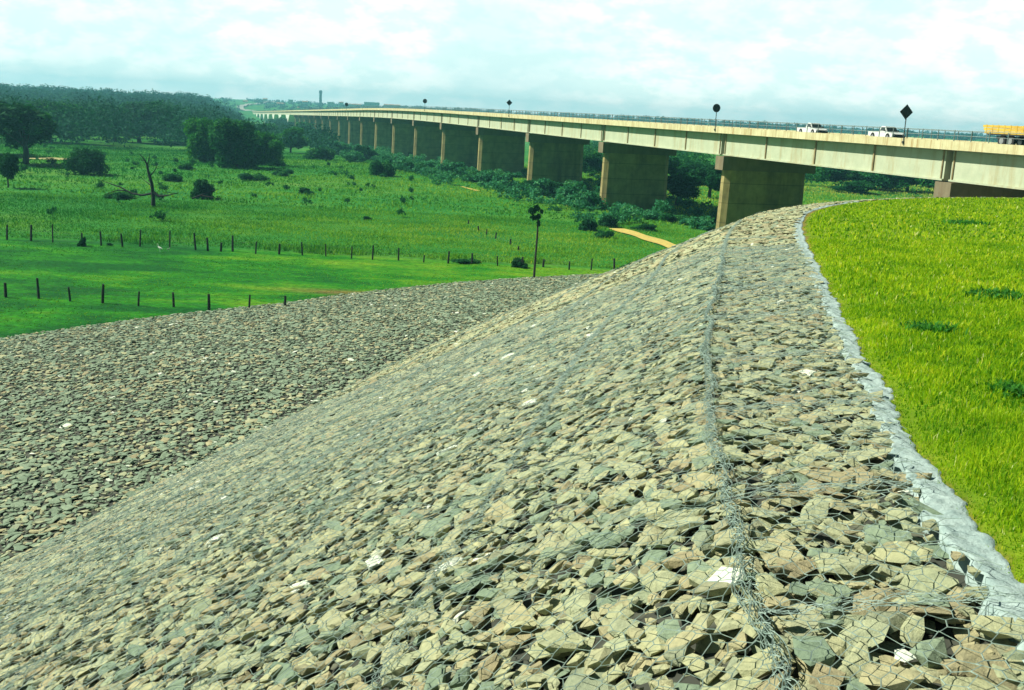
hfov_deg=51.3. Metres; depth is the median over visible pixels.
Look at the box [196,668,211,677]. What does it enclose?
rubble stone
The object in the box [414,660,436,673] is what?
rubble stone
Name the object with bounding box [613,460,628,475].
rubble stone
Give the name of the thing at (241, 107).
road
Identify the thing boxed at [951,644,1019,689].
rubble stone
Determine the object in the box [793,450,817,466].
rubble stone
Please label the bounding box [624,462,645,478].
rubble stone
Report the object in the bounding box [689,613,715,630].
rubble stone
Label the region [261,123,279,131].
broadleaf tree
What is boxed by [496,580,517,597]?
rubble stone
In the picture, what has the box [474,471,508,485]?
rubble stone
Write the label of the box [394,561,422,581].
rubble stone
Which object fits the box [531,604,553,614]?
rubble stone
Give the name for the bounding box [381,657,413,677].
rubble stone
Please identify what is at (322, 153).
bush
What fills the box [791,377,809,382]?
rubble stone
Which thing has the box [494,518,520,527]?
rubble stone
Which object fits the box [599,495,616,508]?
rubble stone
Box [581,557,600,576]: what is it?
rubble stone
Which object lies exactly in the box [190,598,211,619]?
rubble stone
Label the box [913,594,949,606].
rubble stone
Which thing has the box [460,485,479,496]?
rubble stone
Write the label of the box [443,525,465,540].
rubble stone
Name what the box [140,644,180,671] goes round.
rubble stone
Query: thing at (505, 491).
rubble stone
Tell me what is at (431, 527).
rubble stone
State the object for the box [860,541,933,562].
rubble stone
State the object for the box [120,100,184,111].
broadleaf tree
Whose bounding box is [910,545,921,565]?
rubble stone
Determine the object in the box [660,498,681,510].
rubble stone
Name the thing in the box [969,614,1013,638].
rubble stone
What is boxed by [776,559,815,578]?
rubble stone
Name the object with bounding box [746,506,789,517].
rubble stone
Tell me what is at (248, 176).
shrub
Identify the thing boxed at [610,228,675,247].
path
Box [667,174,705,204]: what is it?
broadleaf tree
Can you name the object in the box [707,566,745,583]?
rubble stone
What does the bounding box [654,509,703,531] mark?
rubble stone
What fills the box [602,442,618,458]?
rubble stone
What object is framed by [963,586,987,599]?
rubble stone
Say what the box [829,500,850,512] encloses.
rubble stone
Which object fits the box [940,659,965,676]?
rubble stone
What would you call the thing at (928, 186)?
broadleaf tree
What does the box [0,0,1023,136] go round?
sky
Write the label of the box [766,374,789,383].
rubble stone
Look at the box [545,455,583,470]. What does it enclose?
rubble stone
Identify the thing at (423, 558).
rubble stone
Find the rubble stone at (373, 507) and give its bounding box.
[360,502,384,515]
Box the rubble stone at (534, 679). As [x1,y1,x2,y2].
[513,673,541,687]
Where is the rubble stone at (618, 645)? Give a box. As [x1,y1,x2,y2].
[603,634,631,654]
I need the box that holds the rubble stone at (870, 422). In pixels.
[851,419,892,428]
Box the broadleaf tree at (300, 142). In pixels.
[275,126,309,152]
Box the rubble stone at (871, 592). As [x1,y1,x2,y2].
[852,587,908,614]
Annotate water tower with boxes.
[319,90,321,105]
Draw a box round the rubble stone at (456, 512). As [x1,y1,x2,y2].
[438,508,461,516]
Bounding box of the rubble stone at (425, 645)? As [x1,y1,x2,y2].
[419,633,438,661]
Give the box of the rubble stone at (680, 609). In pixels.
[671,600,689,614]
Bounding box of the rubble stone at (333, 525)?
[326,521,346,528]
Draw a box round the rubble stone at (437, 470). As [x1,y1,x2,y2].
[430,467,445,473]
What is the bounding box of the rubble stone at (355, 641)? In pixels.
[346,631,366,648]
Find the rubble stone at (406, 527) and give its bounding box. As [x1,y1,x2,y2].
[397,516,412,535]
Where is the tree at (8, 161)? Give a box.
[0,152,19,187]
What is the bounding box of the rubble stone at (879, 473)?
[870,469,900,480]
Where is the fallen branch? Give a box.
[192,189,219,198]
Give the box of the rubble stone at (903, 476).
[881,472,932,485]
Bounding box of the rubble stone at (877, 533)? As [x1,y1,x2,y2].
[863,524,912,547]
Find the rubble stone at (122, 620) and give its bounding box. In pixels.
[111,614,134,631]
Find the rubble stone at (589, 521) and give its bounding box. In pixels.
[571,518,593,525]
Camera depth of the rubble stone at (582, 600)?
5.24 m
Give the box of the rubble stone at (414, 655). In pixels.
[394,649,421,661]
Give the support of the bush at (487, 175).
on the ground at (352, 268)
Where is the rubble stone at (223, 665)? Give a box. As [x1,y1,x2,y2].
[216,658,247,674]
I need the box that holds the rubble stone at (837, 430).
[824,423,852,434]
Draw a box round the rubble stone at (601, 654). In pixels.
[587,647,613,669]
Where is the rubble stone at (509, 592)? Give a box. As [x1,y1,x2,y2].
[488,588,521,607]
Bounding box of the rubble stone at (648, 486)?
[643,479,656,501]
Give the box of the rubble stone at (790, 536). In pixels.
[770,529,796,543]
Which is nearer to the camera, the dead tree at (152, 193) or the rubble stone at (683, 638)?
the rubble stone at (683, 638)
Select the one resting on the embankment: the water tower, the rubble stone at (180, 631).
the rubble stone at (180, 631)
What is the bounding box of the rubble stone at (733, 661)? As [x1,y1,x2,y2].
[725,655,739,677]
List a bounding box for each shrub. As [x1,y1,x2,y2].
[77,236,85,246]
[102,192,134,198]
[161,173,182,181]
[176,162,196,169]
[190,178,215,199]
[237,173,270,180]
[267,160,288,166]
[271,169,294,175]
[298,187,313,193]
[451,258,479,262]
[511,257,527,268]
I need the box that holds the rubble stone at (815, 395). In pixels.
[799,392,826,400]
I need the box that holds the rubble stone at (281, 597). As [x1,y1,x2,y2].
[273,592,295,601]
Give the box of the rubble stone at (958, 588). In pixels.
[945,583,969,604]
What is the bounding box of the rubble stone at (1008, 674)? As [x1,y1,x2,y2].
[992,664,1018,681]
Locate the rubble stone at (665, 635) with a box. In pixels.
[656,619,681,642]
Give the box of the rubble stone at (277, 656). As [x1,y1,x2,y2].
[267,645,291,659]
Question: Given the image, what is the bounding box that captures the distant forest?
[0,83,251,121]
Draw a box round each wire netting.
[0,212,800,689]
[709,235,1023,689]
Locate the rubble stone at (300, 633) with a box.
[285,628,312,650]
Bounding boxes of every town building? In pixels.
[265,104,276,107]
[348,103,360,108]
[364,102,378,107]
[384,104,399,107]
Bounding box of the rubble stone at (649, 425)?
[631,423,653,429]
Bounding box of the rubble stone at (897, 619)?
[866,611,910,633]
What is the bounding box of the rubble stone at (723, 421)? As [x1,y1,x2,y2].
[714,419,737,425]
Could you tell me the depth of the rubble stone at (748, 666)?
4.00 m
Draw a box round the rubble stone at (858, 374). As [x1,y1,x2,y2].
[844,372,868,378]
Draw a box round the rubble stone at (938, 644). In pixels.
[909,637,947,668]
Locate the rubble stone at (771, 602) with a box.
[762,596,793,609]
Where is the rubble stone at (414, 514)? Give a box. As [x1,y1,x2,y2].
[409,511,431,523]
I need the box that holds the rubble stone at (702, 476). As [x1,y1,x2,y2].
[683,472,718,489]
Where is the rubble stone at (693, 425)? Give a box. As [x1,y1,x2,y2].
[668,423,699,438]
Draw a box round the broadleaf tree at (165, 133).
[142,116,182,140]
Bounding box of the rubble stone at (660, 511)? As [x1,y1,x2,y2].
[638,502,686,521]
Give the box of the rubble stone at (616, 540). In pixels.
[589,529,621,548]
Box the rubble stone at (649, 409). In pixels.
[641,407,655,415]
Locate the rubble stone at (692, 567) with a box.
[687,559,710,575]
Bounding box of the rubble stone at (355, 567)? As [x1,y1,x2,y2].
[342,561,361,573]
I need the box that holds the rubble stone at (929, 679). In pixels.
[909,665,941,682]
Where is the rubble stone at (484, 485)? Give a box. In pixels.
[476,481,494,495]
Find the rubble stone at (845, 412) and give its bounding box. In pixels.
[826,406,864,414]
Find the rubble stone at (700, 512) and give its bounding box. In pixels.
[688,508,706,515]
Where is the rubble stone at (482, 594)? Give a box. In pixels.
[474,588,499,600]
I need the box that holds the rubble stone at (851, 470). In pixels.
[843,467,873,486]
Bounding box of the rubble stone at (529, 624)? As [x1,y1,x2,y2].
[502,620,536,634]
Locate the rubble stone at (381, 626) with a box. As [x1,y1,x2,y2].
[371,623,395,636]
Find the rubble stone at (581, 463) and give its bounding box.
[578,460,591,477]
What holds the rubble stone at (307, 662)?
on the rubble stone at (309, 669)
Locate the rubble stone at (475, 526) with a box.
[464,523,484,528]
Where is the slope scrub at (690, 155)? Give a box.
[583,140,936,195]
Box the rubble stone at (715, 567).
[706,564,728,574]
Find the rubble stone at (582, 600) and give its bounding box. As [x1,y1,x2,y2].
[563,589,590,624]
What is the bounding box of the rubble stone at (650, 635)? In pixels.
[641,630,664,656]
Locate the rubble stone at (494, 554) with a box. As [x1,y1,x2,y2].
[488,547,510,560]
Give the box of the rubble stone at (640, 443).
[627,439,650,452]
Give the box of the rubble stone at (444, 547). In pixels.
[436,540,460,552]
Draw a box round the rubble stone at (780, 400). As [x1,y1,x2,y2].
[765,396,794,404]
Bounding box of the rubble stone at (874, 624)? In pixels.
[838,619,889,658]
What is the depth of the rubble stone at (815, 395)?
8.12 m
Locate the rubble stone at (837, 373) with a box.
[810,371,839,376]
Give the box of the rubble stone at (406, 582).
[394,575,413,588]
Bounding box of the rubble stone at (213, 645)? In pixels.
[201,639,224,649]
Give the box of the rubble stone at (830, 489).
[818,485,846,496]
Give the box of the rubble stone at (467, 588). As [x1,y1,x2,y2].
[450,579,480,594]
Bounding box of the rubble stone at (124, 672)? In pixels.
[114,659,143,680]
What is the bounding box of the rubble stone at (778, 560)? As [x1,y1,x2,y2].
[776,557,808,562]
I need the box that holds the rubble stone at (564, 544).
[552,537,575,550]
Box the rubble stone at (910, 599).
[892,595,919,607]
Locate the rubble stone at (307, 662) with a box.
[298,656,315,675]
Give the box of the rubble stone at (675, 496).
[672,493,682,500]
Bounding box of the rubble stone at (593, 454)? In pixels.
[581,449,602,459]
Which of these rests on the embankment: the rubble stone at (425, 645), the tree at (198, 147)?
the rubble stone at (425, 645)
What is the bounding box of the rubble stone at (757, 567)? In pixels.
[722,556,763,572]
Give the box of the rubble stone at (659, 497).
[650,489,674,501]
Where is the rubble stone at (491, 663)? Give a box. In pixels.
[477,653,498,679]
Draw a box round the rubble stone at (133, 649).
[128,644,147,655]
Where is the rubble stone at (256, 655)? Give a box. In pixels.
[238,651,260,672]
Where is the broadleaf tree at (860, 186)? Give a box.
[828,180,875,192]
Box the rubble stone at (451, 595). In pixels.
[445,579,468,601]
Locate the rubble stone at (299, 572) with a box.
[292,565,309,575]
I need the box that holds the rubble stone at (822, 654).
[792,636,834,666]
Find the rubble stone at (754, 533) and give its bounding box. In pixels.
[735,522,763,536]
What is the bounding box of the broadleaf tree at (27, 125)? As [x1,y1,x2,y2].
[0,101,58,163]
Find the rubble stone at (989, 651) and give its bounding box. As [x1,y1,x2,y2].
[953,641,993,654]
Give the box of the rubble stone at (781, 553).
[759,534,804,564]
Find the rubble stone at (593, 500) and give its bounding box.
[585,490,598,504]
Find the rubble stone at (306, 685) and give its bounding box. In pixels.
[297,675,316,689]
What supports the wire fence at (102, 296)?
on the ground at (352, 268)
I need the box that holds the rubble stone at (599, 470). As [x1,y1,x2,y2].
[592,465,617,476]
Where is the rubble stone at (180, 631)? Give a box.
[174,621,198,636]
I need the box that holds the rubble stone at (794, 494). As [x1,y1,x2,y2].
[773,492,812,498]
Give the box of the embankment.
[0,232,1002,689]
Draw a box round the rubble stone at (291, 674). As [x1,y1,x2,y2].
[264,661,301,684]
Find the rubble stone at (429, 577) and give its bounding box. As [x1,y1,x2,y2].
[426,573,438,582]
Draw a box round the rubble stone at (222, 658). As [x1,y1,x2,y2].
[206,651,240,672]
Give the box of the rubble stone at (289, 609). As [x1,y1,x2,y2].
[276,602,304,618]
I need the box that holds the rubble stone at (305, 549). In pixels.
[300,537,319,553]
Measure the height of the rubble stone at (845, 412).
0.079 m
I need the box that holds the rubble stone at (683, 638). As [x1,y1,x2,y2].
[664,626,708,654]
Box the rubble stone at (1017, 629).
[1008,617,1023,641]
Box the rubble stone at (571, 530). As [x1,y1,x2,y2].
[563,522,593,545]
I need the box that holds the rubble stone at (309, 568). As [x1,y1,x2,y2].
[301,561,329,570]
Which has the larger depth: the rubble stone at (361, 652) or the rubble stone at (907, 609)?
the rubble stone at (361, 652)
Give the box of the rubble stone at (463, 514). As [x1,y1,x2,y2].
[451,511,466,528]
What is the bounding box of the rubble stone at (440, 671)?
[424,664,445,689]
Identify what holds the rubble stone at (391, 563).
on the embankment
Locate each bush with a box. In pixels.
[60,147,109,174]
[305,146,335,160]
[325,140,351,154]
[339,149,366,162]
[353,144,379,159]
[368,160,395,175]
[381,155,406,169]
[401,161,429,169]
[419,161,442,172]
[435,161,464,177]
[453,169,480,181]
[473,169,495,183]
[489,172,521,186]
[512,179,536,190]
[526,178,554,195]
[543,180,563,198]
[554,180,583,205]
[577,191,601,209]
[578,218,597,231]
[593,230,614,237]
[598,215,617,227]
[608,205,636,214]
[630,224,656,231]
[636,208,661,219]
[658,213,689,222]
[678,217,712,226]
[697,222,715,230]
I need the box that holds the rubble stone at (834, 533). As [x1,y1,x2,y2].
[816,518,850,541]
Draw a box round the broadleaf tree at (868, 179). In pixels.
[851,171,905,190]
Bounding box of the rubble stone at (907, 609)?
[886,604,920,616]
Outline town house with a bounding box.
[327,102,333,106]
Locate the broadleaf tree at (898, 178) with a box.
[889,175,926,191]
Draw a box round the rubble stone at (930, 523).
[922,519,938,530]
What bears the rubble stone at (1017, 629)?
on the geotextile strip
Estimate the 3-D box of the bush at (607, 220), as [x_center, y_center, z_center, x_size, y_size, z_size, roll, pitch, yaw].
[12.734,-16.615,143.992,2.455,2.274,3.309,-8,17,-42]
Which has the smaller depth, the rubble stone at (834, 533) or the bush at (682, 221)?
the rubble stone at (834, 533)
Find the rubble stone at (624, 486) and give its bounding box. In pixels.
[616,484,637,492]
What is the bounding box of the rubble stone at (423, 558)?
[412,552,438,565]
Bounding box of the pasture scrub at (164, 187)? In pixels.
[19,143,413,219]
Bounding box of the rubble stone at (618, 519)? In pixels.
[600,506,632,527]
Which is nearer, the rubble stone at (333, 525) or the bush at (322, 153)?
the rubble stone at (333, 525)
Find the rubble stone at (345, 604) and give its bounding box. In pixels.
[336,591,362,608]
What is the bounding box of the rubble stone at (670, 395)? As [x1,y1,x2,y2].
[657,393,674,403]
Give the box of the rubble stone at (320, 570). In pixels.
[306,568,331,579]
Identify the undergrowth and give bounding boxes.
[313,141,717,227]
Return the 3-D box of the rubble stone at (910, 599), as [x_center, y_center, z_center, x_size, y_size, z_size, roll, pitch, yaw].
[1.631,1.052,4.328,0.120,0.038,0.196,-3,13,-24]
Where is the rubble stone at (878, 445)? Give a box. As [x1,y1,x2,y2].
[871,442,890,456]
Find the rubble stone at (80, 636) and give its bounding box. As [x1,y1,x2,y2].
[62,628,90,647]
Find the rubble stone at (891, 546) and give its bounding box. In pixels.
[883,541,911,550]
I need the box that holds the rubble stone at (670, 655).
[663,644,687,666]
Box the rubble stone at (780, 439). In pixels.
[763,435,787,444]
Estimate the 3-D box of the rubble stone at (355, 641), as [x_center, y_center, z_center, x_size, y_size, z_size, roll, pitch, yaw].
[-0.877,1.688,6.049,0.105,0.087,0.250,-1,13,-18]
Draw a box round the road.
[237,101,274,110]
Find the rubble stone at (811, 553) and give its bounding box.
[807,548,844,556]
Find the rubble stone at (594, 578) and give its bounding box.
[587,571,603,587]
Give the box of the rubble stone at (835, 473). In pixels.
[798,469,855,483]
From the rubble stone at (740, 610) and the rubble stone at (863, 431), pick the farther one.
the rubble stone at (863, 431)
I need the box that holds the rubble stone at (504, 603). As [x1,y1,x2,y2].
[493,598,516,625]
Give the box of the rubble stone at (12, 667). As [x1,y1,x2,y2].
[0,665,19,679]
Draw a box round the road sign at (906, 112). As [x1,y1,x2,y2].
[900,104,912,144]
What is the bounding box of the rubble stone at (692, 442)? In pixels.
[686,431,713,447]
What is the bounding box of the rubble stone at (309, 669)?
[293,660,326,674]
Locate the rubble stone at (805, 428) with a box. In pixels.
[797,424,818,433]
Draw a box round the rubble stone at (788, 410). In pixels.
[768,405,798,420]
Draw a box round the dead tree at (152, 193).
[101,154,176,206]
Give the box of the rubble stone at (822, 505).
[800,498,828,524]
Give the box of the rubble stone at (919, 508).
[906,498,943,514]
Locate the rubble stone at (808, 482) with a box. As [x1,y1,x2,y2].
[798,480,822,492]
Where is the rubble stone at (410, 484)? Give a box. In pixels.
[401,481,421,488]
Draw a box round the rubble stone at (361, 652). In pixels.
[349,641,372,658]
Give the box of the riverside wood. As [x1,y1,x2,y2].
[235,118,341,155]
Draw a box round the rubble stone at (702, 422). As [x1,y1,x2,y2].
[693,411,737,424]
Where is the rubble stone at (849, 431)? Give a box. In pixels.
[840,426,859,439]
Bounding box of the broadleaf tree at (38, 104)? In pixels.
[22,98,90,142]
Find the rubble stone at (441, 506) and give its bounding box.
[431,503,447,513]
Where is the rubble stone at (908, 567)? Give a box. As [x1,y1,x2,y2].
[901,565,916,573]
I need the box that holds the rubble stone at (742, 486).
[716,484,745,499]
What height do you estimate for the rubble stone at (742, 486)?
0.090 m
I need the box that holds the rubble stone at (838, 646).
[828,636,846,656]
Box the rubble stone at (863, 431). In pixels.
[851,429,869,437]
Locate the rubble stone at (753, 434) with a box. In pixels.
[731,428,773,436]
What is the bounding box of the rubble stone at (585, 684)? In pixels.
[562,667,616,689]
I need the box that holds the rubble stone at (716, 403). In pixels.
[712,399,732,407]
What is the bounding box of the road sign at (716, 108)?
[713,104,719,130]
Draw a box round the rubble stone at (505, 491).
[496,479,530,492]
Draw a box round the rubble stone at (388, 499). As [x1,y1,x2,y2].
[378,493,407,500]
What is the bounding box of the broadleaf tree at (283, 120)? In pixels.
[265,117,294,125]
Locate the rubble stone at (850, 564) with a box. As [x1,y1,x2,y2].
[813,552,875,574]
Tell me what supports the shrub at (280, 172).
on the ground at (352, 268)
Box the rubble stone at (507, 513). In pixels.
[501,509,516,518]
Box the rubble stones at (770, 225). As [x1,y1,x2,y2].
[0,197,1023,689]
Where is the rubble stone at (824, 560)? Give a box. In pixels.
[816,556,838,563]
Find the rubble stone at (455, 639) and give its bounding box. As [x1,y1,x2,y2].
[448,629,466,643]
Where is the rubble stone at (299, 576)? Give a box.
[287,570,314,583]
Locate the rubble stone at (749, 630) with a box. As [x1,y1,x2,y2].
[742,615,765,637]
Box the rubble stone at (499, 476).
[492,467,505,481]
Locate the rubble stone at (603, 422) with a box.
[601,418,609,427]
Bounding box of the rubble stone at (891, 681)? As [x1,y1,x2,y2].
[859,663,924,689]
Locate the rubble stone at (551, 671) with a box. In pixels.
[540,665,560,683]
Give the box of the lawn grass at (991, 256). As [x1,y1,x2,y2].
[803,196,1023,582]
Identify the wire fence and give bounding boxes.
[0,278,285,309]
[6,224,614,269]
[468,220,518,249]
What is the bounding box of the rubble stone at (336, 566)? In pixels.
[324,561,349,571]
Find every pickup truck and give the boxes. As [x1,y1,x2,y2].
[797,123,827,132]
[868,126,904,137]
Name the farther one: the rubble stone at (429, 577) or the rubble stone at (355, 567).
the rubble stone at (355, 567)
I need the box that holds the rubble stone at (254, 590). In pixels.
[239,583,262,594]
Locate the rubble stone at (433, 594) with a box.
[417,590,436,598]
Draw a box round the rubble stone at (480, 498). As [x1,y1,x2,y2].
[458,496,486,506]
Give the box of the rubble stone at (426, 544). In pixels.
[414,539,430,555]
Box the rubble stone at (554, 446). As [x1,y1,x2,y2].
[548,440,572,450]
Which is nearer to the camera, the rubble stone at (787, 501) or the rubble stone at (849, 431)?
the rubble stone at (787, 501)
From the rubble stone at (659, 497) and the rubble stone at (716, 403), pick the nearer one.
the rubble stone at (659, 497)
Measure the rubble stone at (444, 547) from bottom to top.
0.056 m
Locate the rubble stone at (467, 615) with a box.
[461,600,491,618]
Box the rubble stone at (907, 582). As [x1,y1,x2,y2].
[889,565,958,594]
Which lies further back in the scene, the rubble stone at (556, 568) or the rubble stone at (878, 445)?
the rubble stone at (878, 445)
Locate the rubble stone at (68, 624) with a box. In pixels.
[62,614,82,631]
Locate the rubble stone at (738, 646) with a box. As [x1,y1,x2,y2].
[723,631,746,651]
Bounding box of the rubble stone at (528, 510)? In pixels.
[525,502,544,517]
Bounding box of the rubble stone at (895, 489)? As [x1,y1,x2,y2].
[891,486,907,491]
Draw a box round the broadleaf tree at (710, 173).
[688,164,721,197]
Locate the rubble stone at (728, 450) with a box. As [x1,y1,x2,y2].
[707,446,746,462]
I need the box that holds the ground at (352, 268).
[0,98,1023,582]
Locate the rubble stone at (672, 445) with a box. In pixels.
[657,439,688,452]
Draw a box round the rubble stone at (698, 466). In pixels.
[691,455,716,468]
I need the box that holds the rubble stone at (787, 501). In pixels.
[775,491,810,506]
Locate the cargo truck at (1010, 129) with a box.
[983,124,1023,144]
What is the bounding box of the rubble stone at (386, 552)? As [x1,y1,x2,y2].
[381,547,390,557]
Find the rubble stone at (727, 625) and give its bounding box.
[714,616,766,632]
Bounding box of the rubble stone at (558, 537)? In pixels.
[530,532,564,565]
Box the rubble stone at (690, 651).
[651,647,695,663]
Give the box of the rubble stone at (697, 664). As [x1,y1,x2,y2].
[682,653,704,671]
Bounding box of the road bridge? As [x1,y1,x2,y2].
[252,106,1023,228]
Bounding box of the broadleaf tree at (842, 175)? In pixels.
[820,167,858,185]
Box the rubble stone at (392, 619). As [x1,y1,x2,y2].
[380,612,404,624]
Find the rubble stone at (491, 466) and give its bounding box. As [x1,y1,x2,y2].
[481,464,494,472]
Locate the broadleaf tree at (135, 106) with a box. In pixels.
[118,101,179,142]
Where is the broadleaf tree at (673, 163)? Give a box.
[668,157,681,174]
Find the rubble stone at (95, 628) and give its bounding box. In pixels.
[87,618,104,632]
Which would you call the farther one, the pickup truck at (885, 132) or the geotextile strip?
the pickup truck at (885, 132)
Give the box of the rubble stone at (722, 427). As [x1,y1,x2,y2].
[716,422,732,430]
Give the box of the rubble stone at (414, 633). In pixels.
[404,625,429,636]
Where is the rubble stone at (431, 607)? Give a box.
[417,595,434,611]
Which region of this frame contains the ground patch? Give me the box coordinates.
[22,157,66,159]
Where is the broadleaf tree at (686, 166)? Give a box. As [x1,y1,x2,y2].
[669,157,710,184]
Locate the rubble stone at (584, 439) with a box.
[576,436,589,448]
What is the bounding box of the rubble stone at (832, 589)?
[805,581,857,596]
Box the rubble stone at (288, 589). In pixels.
[282,584,312,592]
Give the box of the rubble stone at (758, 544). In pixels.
[747,539,777,552]
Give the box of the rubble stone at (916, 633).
[900,615,924,646]
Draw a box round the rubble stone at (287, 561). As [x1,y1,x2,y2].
[283,553,308,570]
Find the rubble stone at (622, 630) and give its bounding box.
[614,619,639,636]
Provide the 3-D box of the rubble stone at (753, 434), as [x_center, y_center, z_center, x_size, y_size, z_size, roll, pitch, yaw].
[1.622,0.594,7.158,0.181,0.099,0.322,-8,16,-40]
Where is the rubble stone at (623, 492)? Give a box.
[613,486,628,504]
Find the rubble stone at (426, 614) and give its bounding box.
[394,609,437,627]
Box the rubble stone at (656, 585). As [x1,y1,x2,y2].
[640,571,675,592]
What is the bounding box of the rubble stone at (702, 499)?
[687,493,715,504]
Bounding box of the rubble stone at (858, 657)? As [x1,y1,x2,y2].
[836,641,871,680]
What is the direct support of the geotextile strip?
on the embankment
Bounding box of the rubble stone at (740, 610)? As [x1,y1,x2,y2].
[730,606,760,618]
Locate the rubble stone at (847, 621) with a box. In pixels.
[813,614,865,635]
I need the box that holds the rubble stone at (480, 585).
[471,575,493,588]
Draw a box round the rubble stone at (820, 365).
[802,362,836,369]
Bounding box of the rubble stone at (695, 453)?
[687,443,710,457]
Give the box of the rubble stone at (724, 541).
[710,525,751,551]
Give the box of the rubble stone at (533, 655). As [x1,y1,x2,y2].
[524,646,560,659]
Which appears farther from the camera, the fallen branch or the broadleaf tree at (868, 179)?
the broadleaf tree at (868, 179)
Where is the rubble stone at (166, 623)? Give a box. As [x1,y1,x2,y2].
[150,619,173,636]
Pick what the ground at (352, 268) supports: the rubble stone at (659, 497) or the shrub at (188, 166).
the shrub at (188, 166)
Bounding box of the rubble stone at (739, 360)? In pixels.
[731,355,761,363]
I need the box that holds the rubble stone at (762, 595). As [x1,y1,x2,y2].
[736,585,772,605]
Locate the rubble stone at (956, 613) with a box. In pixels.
[949,602,977,620]
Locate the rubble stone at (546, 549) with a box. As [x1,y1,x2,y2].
[538,543,581,560]
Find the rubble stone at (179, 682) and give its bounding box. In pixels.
[166,676,186,689]
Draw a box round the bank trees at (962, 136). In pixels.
[414,105,1019,141]
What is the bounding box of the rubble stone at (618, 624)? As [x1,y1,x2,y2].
[607,617,637,641]
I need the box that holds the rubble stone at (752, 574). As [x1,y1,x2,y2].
[743,572,759,580]
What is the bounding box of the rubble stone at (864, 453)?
[842,448,892,461]
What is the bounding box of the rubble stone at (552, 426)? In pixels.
[544,420,560,433]
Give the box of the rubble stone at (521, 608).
[502,601,536,628]
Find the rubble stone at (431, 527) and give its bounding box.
[418,517,453,538]
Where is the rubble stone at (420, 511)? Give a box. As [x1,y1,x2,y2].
[416,508,433,514]
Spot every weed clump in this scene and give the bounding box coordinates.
[899,319,968,333]
[943,217,990,224]
[959,285,1023,301]
[988,378,1023,398]
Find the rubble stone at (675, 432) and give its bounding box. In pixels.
[665,428,688,435]
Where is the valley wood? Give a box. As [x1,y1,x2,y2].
[0,91,230,146]
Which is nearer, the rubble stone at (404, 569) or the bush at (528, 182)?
the rubble stone at (404, 569)
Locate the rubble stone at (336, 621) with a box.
[316,610,350,633]
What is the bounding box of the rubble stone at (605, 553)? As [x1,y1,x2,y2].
[591,548,629,560]
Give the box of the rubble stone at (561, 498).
[557,487,578,504]
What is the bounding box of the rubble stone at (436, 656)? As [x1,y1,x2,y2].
[424,647,448,660]
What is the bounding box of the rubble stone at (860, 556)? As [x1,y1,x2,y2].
[849,552,880,564]
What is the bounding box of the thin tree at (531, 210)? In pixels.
[527,204,543,276]
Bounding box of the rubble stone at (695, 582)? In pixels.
[688,569,711,586]
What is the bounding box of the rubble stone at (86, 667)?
[72,663,94,679]
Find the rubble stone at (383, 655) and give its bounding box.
[380,645,408,663]
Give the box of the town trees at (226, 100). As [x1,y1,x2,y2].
[221,97,496,112]
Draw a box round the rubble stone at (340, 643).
[337,639,348,647]
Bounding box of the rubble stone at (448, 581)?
[434,576,456,587]
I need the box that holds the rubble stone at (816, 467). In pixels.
[809,466,842,470]
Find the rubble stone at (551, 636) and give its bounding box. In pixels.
[535,628,587,653]
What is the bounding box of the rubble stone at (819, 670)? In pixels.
[808,662,846,689]
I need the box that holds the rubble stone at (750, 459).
[743,454,756,462]
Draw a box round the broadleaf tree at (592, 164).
[582,149,602,175]
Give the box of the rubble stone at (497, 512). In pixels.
[484,500,510,523]
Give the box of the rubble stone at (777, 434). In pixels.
[770,432,804,443]
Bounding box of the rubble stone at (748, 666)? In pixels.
[732,641,796,678]
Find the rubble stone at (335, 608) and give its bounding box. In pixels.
[317,605,340,621]
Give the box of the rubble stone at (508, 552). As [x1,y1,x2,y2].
[492,541,526,563]
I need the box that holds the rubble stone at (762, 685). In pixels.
[752,667,795,689]
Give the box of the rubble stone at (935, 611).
[912,605,953,616]
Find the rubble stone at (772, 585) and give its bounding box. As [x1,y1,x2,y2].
[755,572,788,595]
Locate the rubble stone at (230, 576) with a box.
[225,573,247,580]
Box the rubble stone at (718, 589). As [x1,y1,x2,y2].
[690,581,740,597]
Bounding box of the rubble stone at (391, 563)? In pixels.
[372,557,403,576]
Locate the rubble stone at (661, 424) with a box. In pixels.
[653,422,670,438]
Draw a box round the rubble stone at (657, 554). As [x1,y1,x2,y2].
[638,550,667,563]
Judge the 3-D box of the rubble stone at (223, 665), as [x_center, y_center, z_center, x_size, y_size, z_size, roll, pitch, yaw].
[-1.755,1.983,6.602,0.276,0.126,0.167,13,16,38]
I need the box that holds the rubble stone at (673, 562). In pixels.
[661,551,698,567]
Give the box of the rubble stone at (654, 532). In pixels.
[635,522,665,545]
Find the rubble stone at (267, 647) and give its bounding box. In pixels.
[257,632,286,652]
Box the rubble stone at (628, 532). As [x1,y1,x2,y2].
[618,526,634,540]
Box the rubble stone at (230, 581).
[213,575,245,588]
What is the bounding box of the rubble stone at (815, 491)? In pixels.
[801,486,825,504]
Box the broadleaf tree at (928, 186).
[922,179,949,187]
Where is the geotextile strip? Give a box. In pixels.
[793,201,1023,661]
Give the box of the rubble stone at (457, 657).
[443,649,478,661]
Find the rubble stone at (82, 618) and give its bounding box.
[79,611,99,620]
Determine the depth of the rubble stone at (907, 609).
4.28 m
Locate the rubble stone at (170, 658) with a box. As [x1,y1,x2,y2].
[158,654,175,661]
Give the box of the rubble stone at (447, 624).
[440,618,456,635]
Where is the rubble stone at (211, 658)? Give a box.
[196,656,215,662]
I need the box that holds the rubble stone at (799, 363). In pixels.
[785,361,804,367]
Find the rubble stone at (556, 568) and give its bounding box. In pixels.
[544,559,565,578]

